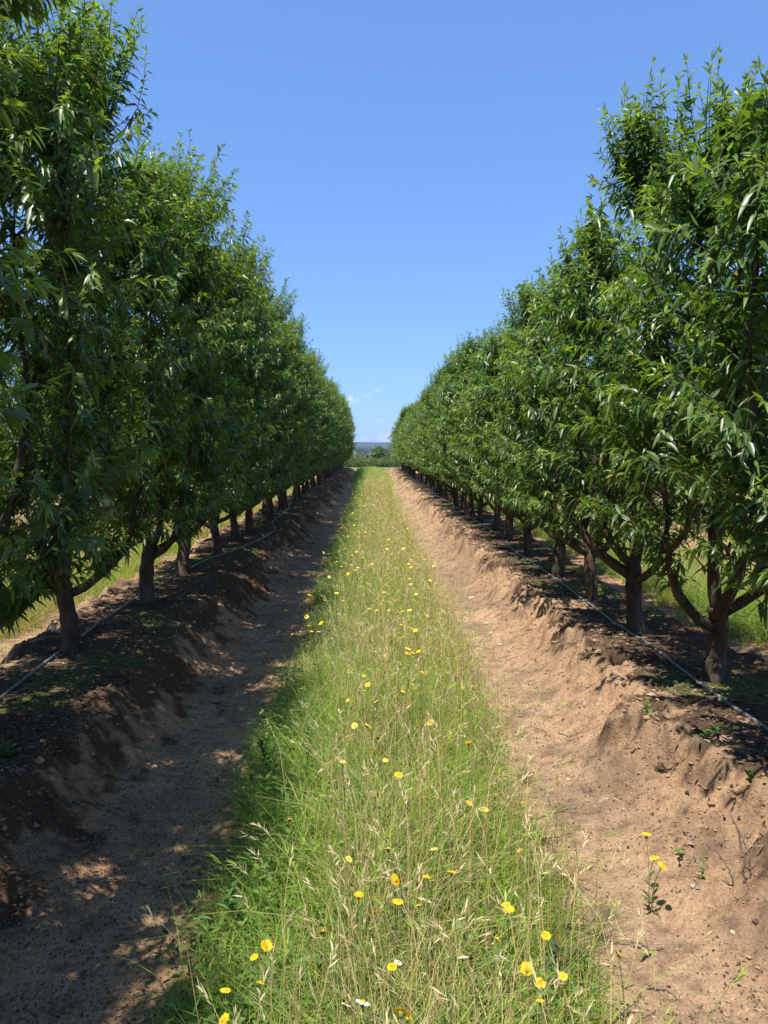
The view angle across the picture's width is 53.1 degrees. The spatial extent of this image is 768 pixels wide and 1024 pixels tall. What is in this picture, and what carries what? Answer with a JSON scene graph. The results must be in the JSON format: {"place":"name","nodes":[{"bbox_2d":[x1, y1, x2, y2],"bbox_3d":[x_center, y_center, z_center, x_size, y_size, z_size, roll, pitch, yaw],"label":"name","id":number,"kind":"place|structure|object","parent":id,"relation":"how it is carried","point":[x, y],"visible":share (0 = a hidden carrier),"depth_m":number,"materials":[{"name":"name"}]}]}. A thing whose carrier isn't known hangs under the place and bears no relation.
{"place":"outdoors","nodes":[
{"label":"outdoors","id":0,"kind":"place"},
{"bbox_2d":[0,482,304,658],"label":"grass","id":1,"kind":"structure","parent":0,"point":[124,569],"depth_m":8.84,"materials":[{"name":"plant"}]},
{"bbox_2d":[17,442,391,448],"bbox_3d":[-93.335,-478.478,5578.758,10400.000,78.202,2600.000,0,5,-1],"label":"hills","id":2,"kind":"structure","parent":0,"point":[366,445],"depth_m":4803.23,"materials":[{"name":"blue"}]},
{"bbox_2d":[0,450,767,1023],"bbox_3d":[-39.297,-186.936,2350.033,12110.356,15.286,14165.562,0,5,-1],"label":"ground","id":3,"kind":"structure","parent":0,"point":[322,502],"depth_m":3.64,"materials":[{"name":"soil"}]},
{"bbox_2d":[0,738,17,756],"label":"weed plant","id":4,"kind":"object","parent":3,"relation":"on","point":[7,749],"visible":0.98,"depth_m":3.29,"materials":[{"name":"green plant"}]},
{"bbox_2d":[0,329,32,487],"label":"almond tree","id":5,"kind":"object","parent":3,"relation":"on","point":[4,381],"visible":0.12,"depth_m":10.80,"materials":[{"name":"green plant"}]},
{"bbox_2d":[0,284,56,529],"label":"almond tree","id":6,"kind":"object","parent":3,"relation":"on","point":[32,459],"visible":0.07,"depth_m":11.75,"materials":[{"name":"green plant"}]},
{"bbox_2d":[0,14,86,506],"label":"almond tree","id":7,"kind":"object","parent":3,"relation":"on","point":[8,415],"visible":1,"depth_m":2.31,"materials":[{"name":"green plant"}]},
{"bbox_2d":[1,310,88,518],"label":"almond tree","id":8,"kind":"object","parent":3,"relation":"on","point":[15,380],"visible":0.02,"depth_m":12.79,"materials":[{"name":"green plant"}]},
{"bbox_2d":[0,0,168,637],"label":"almond tree","id":9,"kind":"object","parent":3,"relation":"on","point":[54,131],"visible":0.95,"depth_m":3.47,"materials":[{"name":"green plant"}]},
{"bbox_2d":[77,876,135,881],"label":"twig","id":10,"kind":"object","parent":3,"relation":"on","point":[95,879],"visible":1,"depth_m":2.82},
{"bbox_2d":[0,0,226,652],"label":"almond tree","id":11,"kind":"object","parent":3,"relation":"on","point":[156,283],"visible":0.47,"depth_m":4.88,"materials":[{"name":"green plant"}]},
{"bbox_2d":[9,120,259,605],"bbox_3d":[-1.998,-1.116,6.336,1.922,3.885,2.245,0,5,2],"label":"almond tree","id":12,"kind":"object","parent":3,"relation":"on","point":[154,551],"visible":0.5,"depth_m":6.17,"materials":[{"name":"green plant"}]},
{"bbox_2d":[0,474,332,699],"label":"irrigation pipe","id":13,"kind":"object","parent":3,"relation":"on","point":[9,690],"visible":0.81,"depth_m":5.76,"materials":[{"name":"plastic"}]},
{"bbox_2d":[86,129,292,575],"bbox_3d":[-2.050,-1.507,7.734,2.204,4.463,2.116,4,6,37],"label":"almond tree","id":14,"kind":"object","parent":3,"relation":"on","point":[182,564],"visible":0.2,"depth_m":7.70,"materials":[{"name":"green plant"}]},
{"bbox_2d":[147,235,292,554],"bbox_3d":[-2.106,-1.357,9.278,2.030,3.896,2.166,-1,5,-13],"label":"almond tree","id":15,"kind":"object","parent":3,"relation":"on","point":[260,364],"visible":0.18,"depth_m":9.35,"materials":[{"name":"green plant"}]},
{"bbox_2d":[166,223,303,541],"bbox_3d":[-2.159,-1.732,10.677,2.077,4.438,2.252,0,5,5],"label":"almond tree","id":16,"kind":"object","parent":3,"relation":"on","point":[235,533],"visible":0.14,"depth_m":10.75,"materials":[{"name":"green plant"}]},
{"bbox_2d":[218,892,270,953],"bbox_3d":[-0.421,1.259,2.328,0.093,0.263,0.155,3,6,36],"label":"weed plant","id":17,"kind":"object","parent":3,"relation":"on","point":[236,908],"visible":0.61,"depth_m":2.32,"materials":[{"name":"green plant"}]},
{"bbox_2d":[243,954,258,1023],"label":"daisy flower","id":18,"kind":"object","parent":3,"relation":"on","point":[254,956],"visible":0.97,"depth_m":1.96,"materials":[{"name":"yellow plant"}]},
{"bbox_2d":[212,296,305,530],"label":"almond tree","id":19,"kind":"object","parent":3,"relation":"on","point":[249,516],"visible":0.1,"depth_m":11.94,"materials":[{"name":"green plant"}]},
{"bbox_2d":[257,736,275,785],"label":"weed plant","id":20,"kind":"object","parent":3,"relation":"on","point":[260,742],"visible":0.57,"depth_m":3.53,"materials":[{"name":"green plant"}]},
{"bbox_2d":[260,939,277,1018],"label":"daisy flower","id":21,"kind":"object","parent":3,"relation":"on","point":[269,946],"visible":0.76,"depth_m":2.00,"materials":[{"name":"yellow plant"}]},
{"bbox_2d":[250,818,293,905],"bbox_3d":[-0.373,1.185,2.550,0.151,0.363,0.064,0,5,-1],"label":"daisy flower","id":22,"kind":"object","parent":3,"relation":"on","point":[273,858],"visible":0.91,"depth_m":2.55,"materials":[{"name":"green plant"}]},
{"bbox_2d":[224,267,328,522],"bbox_3d":[-2.074,-1.947,13.275,2.193,4.428,2.106,5,7,44],"label":"almond tree","id":23,"kind":"object","parent":3,"relation":"on","point":[265,505],"visible":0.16,"depth_m":13.28,"materials":[{"name":"green plant"}]},
{"bbox_2d":[252,322,319,515],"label":"almond tree","id":24,"kind":"object","parent":3,"relation":"on","point":[271,511],"visible":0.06,"depth_m":14.71,"materials":[{"name":"green plant"}]},
{"bbox_2d":[260,301,323,509],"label":"almond tree","id":25,"kind":"object","parent":3,"relation":"on","point":[280,503],"visible":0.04,"depth_m":16.06,"materials":[{"name":"green plant"}]},
{"bbox_2d":[282,336,326,505],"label":"almond tree","id":26,"kind":"object","parent":3,"relation":"on","point":[284,497],"visible":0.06,"depth_m":17.28,"materials":[{"name":"green plant"}]},
{"bbox_2d":[293,717,319,799],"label":"weed plant","id":27,"kind":"object","parent":3,"relation":"on","point":[307,751],"visible":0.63,"depth_m":3.35,"materials":[{"name":"green plant"}]},
{"bbox_2d":[286,347,338,501],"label":"almond tree","id":28,"kind":"object","parent":3,"relation":"on","point":[296,486],"visible":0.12,"depth_m":18.76,"materials":[{"name":"green plant"}]},
{"bbox_2d":[297,357,333,497],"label":"almond tree","id":29,"kind":"object","parent":3,"relation":"on","point":[299,494],"visible":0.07,"depth_m":20.11,"materials":[{"name":"green plant"}]},
{"bbox_2d":[301,351,336,494],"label":"almond tree","id":30,"kind":"object","parent":3,"relation":"on","point":[318,360],"visible":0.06,"depth_m":21.49,"materials":[{"name":"green plant"}]},
{"bbox_2d":[305,368,337,491],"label":"almond tree","id":31,"kind":"object","parent":3,"relation":"on","point":[326,463],"visible":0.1,"depth_m":22.79,"materials":[{"name":"green plant"}]},
{"bbox_2d":[309,351,344,489],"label":"almond tree","id":32,"kind":"object","parent":3,"relation":"on","point":[326,460],"visible":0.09,"depth_m":24.07,"materials":[{"name":"green plant"}]},
{"bbox_2d":[316,930,337,1021],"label":"daisy flower","id":33,"kind":"object","parent":3,"relation":"on","point":[321,932],"visible":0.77,"depth_m":1.94,"materials":[{"name":"green plant"}]},
{"bbox_2d":[313,377,341,486],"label":"almond tree","id":34,"kind":"object","parent":3,"relation":"on","point":[333,455],"visible":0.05,"depth_m":25.53,"materials":[{"name":"green plant"}]},
{"bbox_2d":[316,377,343,484],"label":"almond tree","id":35,"kind":"object","parent":3,"relation":"on","point":[317,476],"visible":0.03,"depth_m":26.92,"materials":[{"name":"green plant"}]},
{"bbox_2d":[319,380,346,483],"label":"almond tree","id":36,"kind":"object","parent":3,"relation":"on","point":[340,448],"visible":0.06,"depth_m":28.25,"materials":[{"name":"green plant"}]},
{"bbox_2d":[323,375,347,478],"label":"almond tree","id":37,"kind":"object","parent":3,"relation":"on","point":[326,476],"visible":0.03,"depth_m":32.12,"materials":[{"name":"green plant"}]},
{"bbox_2d":[321,386,350,481],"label":"almond tree","id":38,"kind":"object","parent":3,"relation":"on","point":[323,474],"visible":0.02,"depth_m":29.56,"materials":[{"name":"green plant"}]},
{"bbox_2d":[327,381,350,477],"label":"almond tree","id":39,"kind":"object","parent":3,"relation":"on","point":[345,454],"visible":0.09,"depth_m":33.50,"materials":[{"name":"green plant"}]},
{"bbox_2d":[339,891,362,1013],"bbox_3d":[-0.079,1.216,2.064,0.064,0.382,0.072,4,6,40],"label":"daisy flower","id":40,"kind":"object","parent":3,"relation":"on","point":[358,895],"visible":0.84,"depth_m":2.06,"materials":[{"name":"yellow plant"}]},
{"bbox_2d":[349,455,369,466],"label":"bush","id":41,"kind":"object","parent":3,"relation":"on","point":[360,462],"visible":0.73,"depth_m":69.71,"materials":[{"name":"green plant"}]},
{"bbox_2d":[356,999,369,1023],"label":"daisy flower","id":42,"kind":"object","parent":3,"relation":"on","point":[363,1002],"visible":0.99,"depth_m":1.66,"materials":[{"name":"white plant"}]},
{"bbox_2d":[344,447,399,466],"bbox_3d":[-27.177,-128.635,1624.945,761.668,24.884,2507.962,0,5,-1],"label":"wood","id":43,"kind":"object","parent":3,"relation":"on","point":[359,451],"visible":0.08,"depth_m":1350.76,"materials":[{"name":"green plant"}]},
{"bbox_2d":[370,445,390,466],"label":"round tree","id":44,"kind":"object","parent":3,"relation":"on","point":[378,452],"visible":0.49,"depth_m":111.28,"materials":[{"name":"green plant"}]},
{"bbox_2d":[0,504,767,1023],"bbox_3d":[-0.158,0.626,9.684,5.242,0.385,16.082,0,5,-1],"label":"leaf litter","id":45,"kind":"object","parent":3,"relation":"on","point":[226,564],"visible":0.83,"depth_m":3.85,"materials":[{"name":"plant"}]},
{"bbox_2d":[374,910,396,1023],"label":"daisy flower","id":46,"kind":"object","parent":3,"relation":"on","point":[388,981],"visible":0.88,"depth_m":1.95,"materials":[{"name":"green plant"}]},
{"bbox_2d":[377,456,395,466],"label":"bush","id":47,"kind":"object","parent":3,"relation":"on","point":[386,462],"visible":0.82,"depth_m":73.65,"materials":[{"name":"green plant"}]},
{"bbox_2d":[376,959,401,1023],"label":"daisy flower","id":48,"kind":"object","parent":3,"relation":"on","point":[397,962],"visible":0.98,"depth_m":1.81,"materials":[{"name":"white plant"}]},
{"bbox_2d":[386,961,398,1023],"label":"daisy flower","id":49,"kind":"object","parent":3,"relation":"on","point":[393,964],"visible":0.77,"depth_m":1.82,"materials":[{"name":"yellow plant"}]},
{"bbox_2d":[386,873,406,976],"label":"daisy flower","id":50,"kind":"object","parent":3,"relation":"on","point":[395,879],"visible":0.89,"depth_m":2.17,"materials":[{"name":"yellow plant"}]},
{"bbox_2d":[389,898,403,975],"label":"daisy flower","id":51,"kind":"object","parent":3,"relation":"on","point":[397,901],"visible":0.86,"depth_m":2.05,"materials":[{"name":"yellow plant"}]},
{"bbox_2d":[382,847,412,941],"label":"daisy flower","id":52,"kind":"object","parent":3,"relation":"on","point":[388,851],"visible":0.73,"depth_m":2.27,"materials":[{"name":"green plant"}]},
{"bbox_2d":[389,404,408,472],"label":"almond tree","id":53,"kind":"object","parent":3,"relation":"on","point":[402,415],"visible":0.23,"depth_m":39.69,"materials":[{"name":"green plant"}]},
{"bbox_2d":[394,1008,409,1023],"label":"daisy flower","id":54,"kind":"object","parent":3,"relation":"on","point":[400,1013],"visible":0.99,"depth_m":1.66,"materials":[{"name":"yellow plant"}]},
{"bbox_2d":[393,397,416,478],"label":"almond tree","id":55,"kind":"object","parent":3,"relation":"on","point":[411,468],"visible":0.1,"depth_m":32.16,"materials":[{"name":"green plant"}]},
{"bbox_2d":[396,401,419,481],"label":"almond tree","id":56,"kind":"object","parent":3,"relation":"on","point":[408,463],"visible":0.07,"depth_m":29.63,"materials":[{"name":"green plant"}]},
{"bbox_2d":[396,401,423,482],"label":"almond tree","id":57,"kind":"object","parent":3,"relation":"on","point":[421,475],"visible":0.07,"depth_m":28.39,"materials":[{"name":"green plant"}]},
{"bbox_2d":[400,382,431,488],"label":"almond tree","id":58,"kind":"object","parent":3,"relation":"on","point":[423,399],"visible":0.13,"depth_m":24.52,"materials":[{"name":"green plant"}]},
{"bbox_2d":[402,385,429,486],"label":"almond tree","id":59,"kind":"object","parent":3,"relation":"on","point":[428,482],"visible":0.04,"depth_m":25.79,"materials":[{"name":"green plant"}]},
{"bbox_2d":[405,396,434,490],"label":"almond tree","id":60,"kind":"object","parent":3,"relation":"on","point":[432,482],"visible":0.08,"depth_m":23.32,"materials":[{"name":"green plant"}]},
{"bbox_2d":[416,904,431,1006],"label":"daisy flower","id":61,"kind":"object","parent":3,"relation":"on","point":[418,905],"visible":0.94,"depth_m":2.02,"materials":[{"name":"green plant"}]},
{"bbox_2d":[409,367,440,492],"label":"almond tree","id":62,"kind":"object","parent":3,"relation":"on","point":[437,486],"visible":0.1,"depth_m":22.01,"materials":[{"name":"green plant"}]},
{"bbox_2d":[409,395,442,495],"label":"almond tree","id":63,"kind":"object","parent":3,"relation":"on","point":[440,488],"visible":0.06,"depth_m":20.90,"materials":[{"name":"green plant"}]},
{"bbox_2d":[405,360,453,498],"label":"almond tree","id":64,"kind":"object","parent":3,"relation":"on","point":[437,380],"visible":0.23,"depth_m":19.54,"materials":[{"name":"green plant"}]},
{"bbox_2d":[419,874,441,997],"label":"daisy flower","id":65,"kind":"object","parent":3,"relation":"on","point":[427,878],"visible":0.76,"depth_m":2.12,"materials":[{"name":"green plant"}]},
{"bbox_2d":[428,848,438,971],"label":"daisy flower","id":66,"kind":"object","parent":3,"relation":"on","point":[433,849],"visible":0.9,"depth_m":2.23,"materials":[{"name":"green plant"}]},
{"bbox_2d":[414,339,468,506],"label":"almond tree","id":67,"kind":"object","parent":3,"relation":"on","point":[455,497],"visible":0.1,"depth_m":16.97,"materials":[{"name":"green plant"}]},
{"bbox_2d":[416,406,468,502],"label":"almond tree","id":68,"kind":"object","parent":3,"relation":"on","point":[446,488],"visible":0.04,"depth_m":18.29,"materials":[{"name":"green plant"}]},
{"bbox_2d":[416,338,476,510],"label":"almond tree","id":69,"kind":"object","parent":3,"relation":"on","point":[463,505],"visible":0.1,"depth_m":15.68,"materials":[{"name":"green plant"}]},
{"bbox_2d":[441,955,468,1023],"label":"daisy flower","id":70,"kind":"object","parent":3,"relation":"on","point":[450,1011],"visible":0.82,"depth_m":1.82,"materials":[{"name":"green plant"}]},
{"bbox_2d":[416,328,510,516],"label":"almond tree","id":71,"kind":"object","parent":3,"relation":"on","point":[473,346],"visible":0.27,"depth_m":14.51,"materials":[{"name":"green plant"}]},
{"bbox_2d":[447,870,481,993],"bbox_3d":[0.231,1.210,2.173,0.063,0.391,0.103,-4,6,-41],"label":"daisy flower","id":72,"kind":"object","parent":3,"relation":"on","point":[464,934],"visible":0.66,"depth_m":2.16,"materials":[{"name":"green plant"}]},
{"bbox_2d":[428,351,505,522],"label":"almond tree","id":73,"kind":"object","parent":3,"relation":"on","point":[479,501],"visible":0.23,"depth_m":13.20,"materials":[{"name":"green plant"}]},
{"bbox_2d":[446,312,531,530],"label":"almond tree","id":74,"kind":"object","parent":3,"relation":"on","point":[496,523],"visible":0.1,"depth_m":11.98,"materials":[{"name":"green plant"}]},
{"bbox_2d":[490,936,499,1021],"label":"daisy flower","id":75,"kind":"object","parent":3,"relation":"on","point":[497,939],"visible":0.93,"depth_m":1.92,"materials":[{"name":"green plant"}]},
{"bbox_2d":[485,905,514,999],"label":"daisy flower","id":76,"kind":"object","parent":3,"relation":"on","point":[510,908],"visible":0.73,"depth_m":2.10,"materials":[{"name":"yellow plant"}]},
{"bbox_2d":[445,313,562,539],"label":"almond tree","id":77,"kind":"object","parent":3,"relation":"on","point":[508,529],"visible":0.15,"depth_m":10.66,"materials":[{"name":"green plant"}]},
{"bbox_2d":[502,902,513,1003],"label":"daisy flower","id":78,"kind":"object","parent":3,"relation":"on","point":[509,966],"visible":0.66,"depth_m":2.14,"materials":[{"name":"green plant"}]},
{"bbox_2d":[451,266,591,555],"bbox_3d":[1.736,-1.162,9.199,2.025,3.519,1.739,-1,5,-10],"label":"almond tree","id":79,"kind":"object","parent":3,"relation":"on","point":[522,320],"visible":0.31,"depth_m":9.10,"materials":[{"name":"green plant"}]},
{"bbox_2d":[516,962,532,1023],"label":"daisy flower","id":80,"kind":"object","parent":3,"relation":"on","point":[524,965],"visible":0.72,"depth_m":1.92,"materials":[{"name":"yellow plant"}]},
{"bbox_2d":[511,739,551,785],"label":"grass tuft","id":81,"kind":"object","parent":3,"relation":"on","point":[523,780],"visible":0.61,"depth_m":3.67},
{"bbox_2d":[530,977,545,1023],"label":"daisy flower","id":82,"kind":"object","parent":3,"relation":"on","point":[538,980],"visible":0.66,"depth_m":1.94,"materials":[{"name":"yellow plant"}]},
{"bbox_2d":[533,971,567,1023],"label":"daisy flower","id":83,"kind":"object","parent":3,"relation":"on","point":[562,974],"visible":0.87,"depth_m":1.93,"materials":[{"name":"yellow plant"}]},
{"bbox_2d":[523,811,578,851],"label":"grass tuft","id":84,"kind":"object","parent":3,"relation":"on","point":[543,838],"visible":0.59,"depth_m":3.10,"materials":[{"name":"plant"}]},
{"bbox_2d":[471,246,636,575],"bbox_3d":[1.795,-0.974,7.761,1.865,3.414,1.700,0,5,-3],"label":"almond tree","id":85,"kind":"object","parent":3,"relation":"on","point":[558,566],"visible":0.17,"depth_m":7.66,"materials":[{"name":"green plant"}]},
{"bbox_2d":[541,931,569,1021],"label":"daisy flower","id":86,"kind":"object","parent":3,"relation":"on","point":[546,935],"visible":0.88,"depth_m":2.06,"materials":[{"name":"yellow plant"}]},
{"bbox_2d":[529,939,582,1004],"bbox_3d":[0.490,1.298,2.192,0.155,0.209,0.168,-3,6,-34],"label":"weed plant","id":87,"kind":"object","parent":3,"relation":"on","point":[556,948],"visible":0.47,"depth_m":2.18,"materials":[{"name":"green plant"}]},
{"bbox_2d":[517,835,636,895],"bbox_3d":[0.661,1.303,2.768,0.519,0.142,0.603,-4,6,-37],"label":"grass tuft","id":88,"kind":"object","parent":3,"relation":"on","point":[567,878],"visible":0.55,"depth_m":2.79,"materials":[{"name":"plant"}]},
{"bbox_2d":[481,202,690,599],"bbox_3d":[1.733,-0.879,6.545,1.824,3.414,1.598,1,5,7],"label":"almond tree","id":89,"kind":"object","parent":3,"relation":"on","point":[547,495],"visible":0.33,"depth_m":6.50,"materials":[{"name":"green plant"}]},
{"bbox_2d":[404,471,767,731],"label":"irrigation pipe","id":90,"kind":"object","parent":3,"relation":"on","point":[745,714],"visible":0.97,"depth_m":4.96,"materials":[{"name":"plastic"}]},
{"bbox_2d":[525,884,684,1008],"bbox_3d":[0.613,1.293,2.339,0.570,0.218,0.522,3,6,30],"label":"grass tuft","id":91,"kind":"object","parent":3,"relation":"on","point":[574,954],"visible":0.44,"depth_m":2.35,"materials":[{"name":"plant"}]},
{"bbox_2d":[515,871,702,949],"bbox_3d":[0.704,1.290,2.498,0.692,0.227,0.572,0,5,-1],"label":"grass tuft","id":92,"kind":"object","parent":3,"relation":"on","point":[597,935],"visible":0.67,"depth_m":2.49,"materials":[{"name":"plant"}]},
{"bbox_2d":[612,951,631,1023],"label":"daisy flower","id":93,"kind":"object","parent":3,"relation":"on","point":[618,956],"visible":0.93,"depth_m":2.14,"materials":[{"name":"green plant"}]},
{"bbox_2d":[500,53,766,633],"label":"almond tree","id":94,"kind":"object","parent":3,"relation":"on","point":[635,171],"visible":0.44,"depth_m":5.28,"materials":[{"name":"green plant"}]},
{"bbox_2d":[639,832,654,912],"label":"daisy flower","id":95,"kind":"object","parent":3,"relation":"on","point":[646,835],"visible":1,"depth_m":2.70,"materials":[{"name":"green plant"}]},
{"bbox_2d":[643,856,659,914],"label":"daisy flower","id":96,"kind":"object","parent":3,"relation":"on","point":[653,858],"visible":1,"depth_m":2.64,"materials":[{"name":"yellow plant"}]},
{"bbox_2d":[538,44,767,682],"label":"almond tree","id":97,"kind":"object","parent":3,"relation":"on","point":[723,607],"visible":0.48,"depth_m":4.12,"materials":[{"name":"green plant"}]},
{"bbox_2d":[652,861,665,913],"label":"daisy flower","id":98,"kind":"object","parent":3,"relation":"on","point":[661,865],"visible":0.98,"depth_m":2.63,"materials":[{"name":"yellow plant"}]},
{"bbox_2d":[604,55,767,628],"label":"almond tree","id":99,"kind":"object","parent":3,"relation":"on","point":[746,194],"visible":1,"depth_m":2.89,"materials":[{"name":"green plant"}]},
{"bbox_2d":[691,723,736,738],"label":"weed plant","id":100,"kind":"object","parent":3,"relation":"on","point":[717,729],"visible":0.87,"depth_m":3.43,"materials":[{"name":"green plant"}]},
{"bbox_2d":[728,810,747,883],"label":"dead stem","id":101,"kind":"object","parent":3,"relation":"on","point":[744,864],"visible":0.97,"depth_m":2.62,"materials":[{"name":"plant"}]},
{"bbox_2d":[744,768,754,788],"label":"weed plant","id":102,"kind":"object","parent":3,"relation":"on","point":[750,775],"visible":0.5,"depth_m":3.10,"materials":[{"name":"green plant"}]},
{"bbox_2d":[0,0,767,441],"label":"sky","id":103,"kind":"structure","parent":0,"point":[405,164],"materials":[{"name":"blue"}]},
{"bbox_2d":[4,466,767,1023],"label":"grass","id":104,"kind":"structure","parent":0,"point":[302,854],"depth_m":2.64,"materials":[{"name":"plant"}]},
{"bbox_2d":[435,481,767,659],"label":"grass","id":105,"kind":"structure","parent":0,"point":[697,593],"depth_m":8.07,"materials":[{"name":"plant"}]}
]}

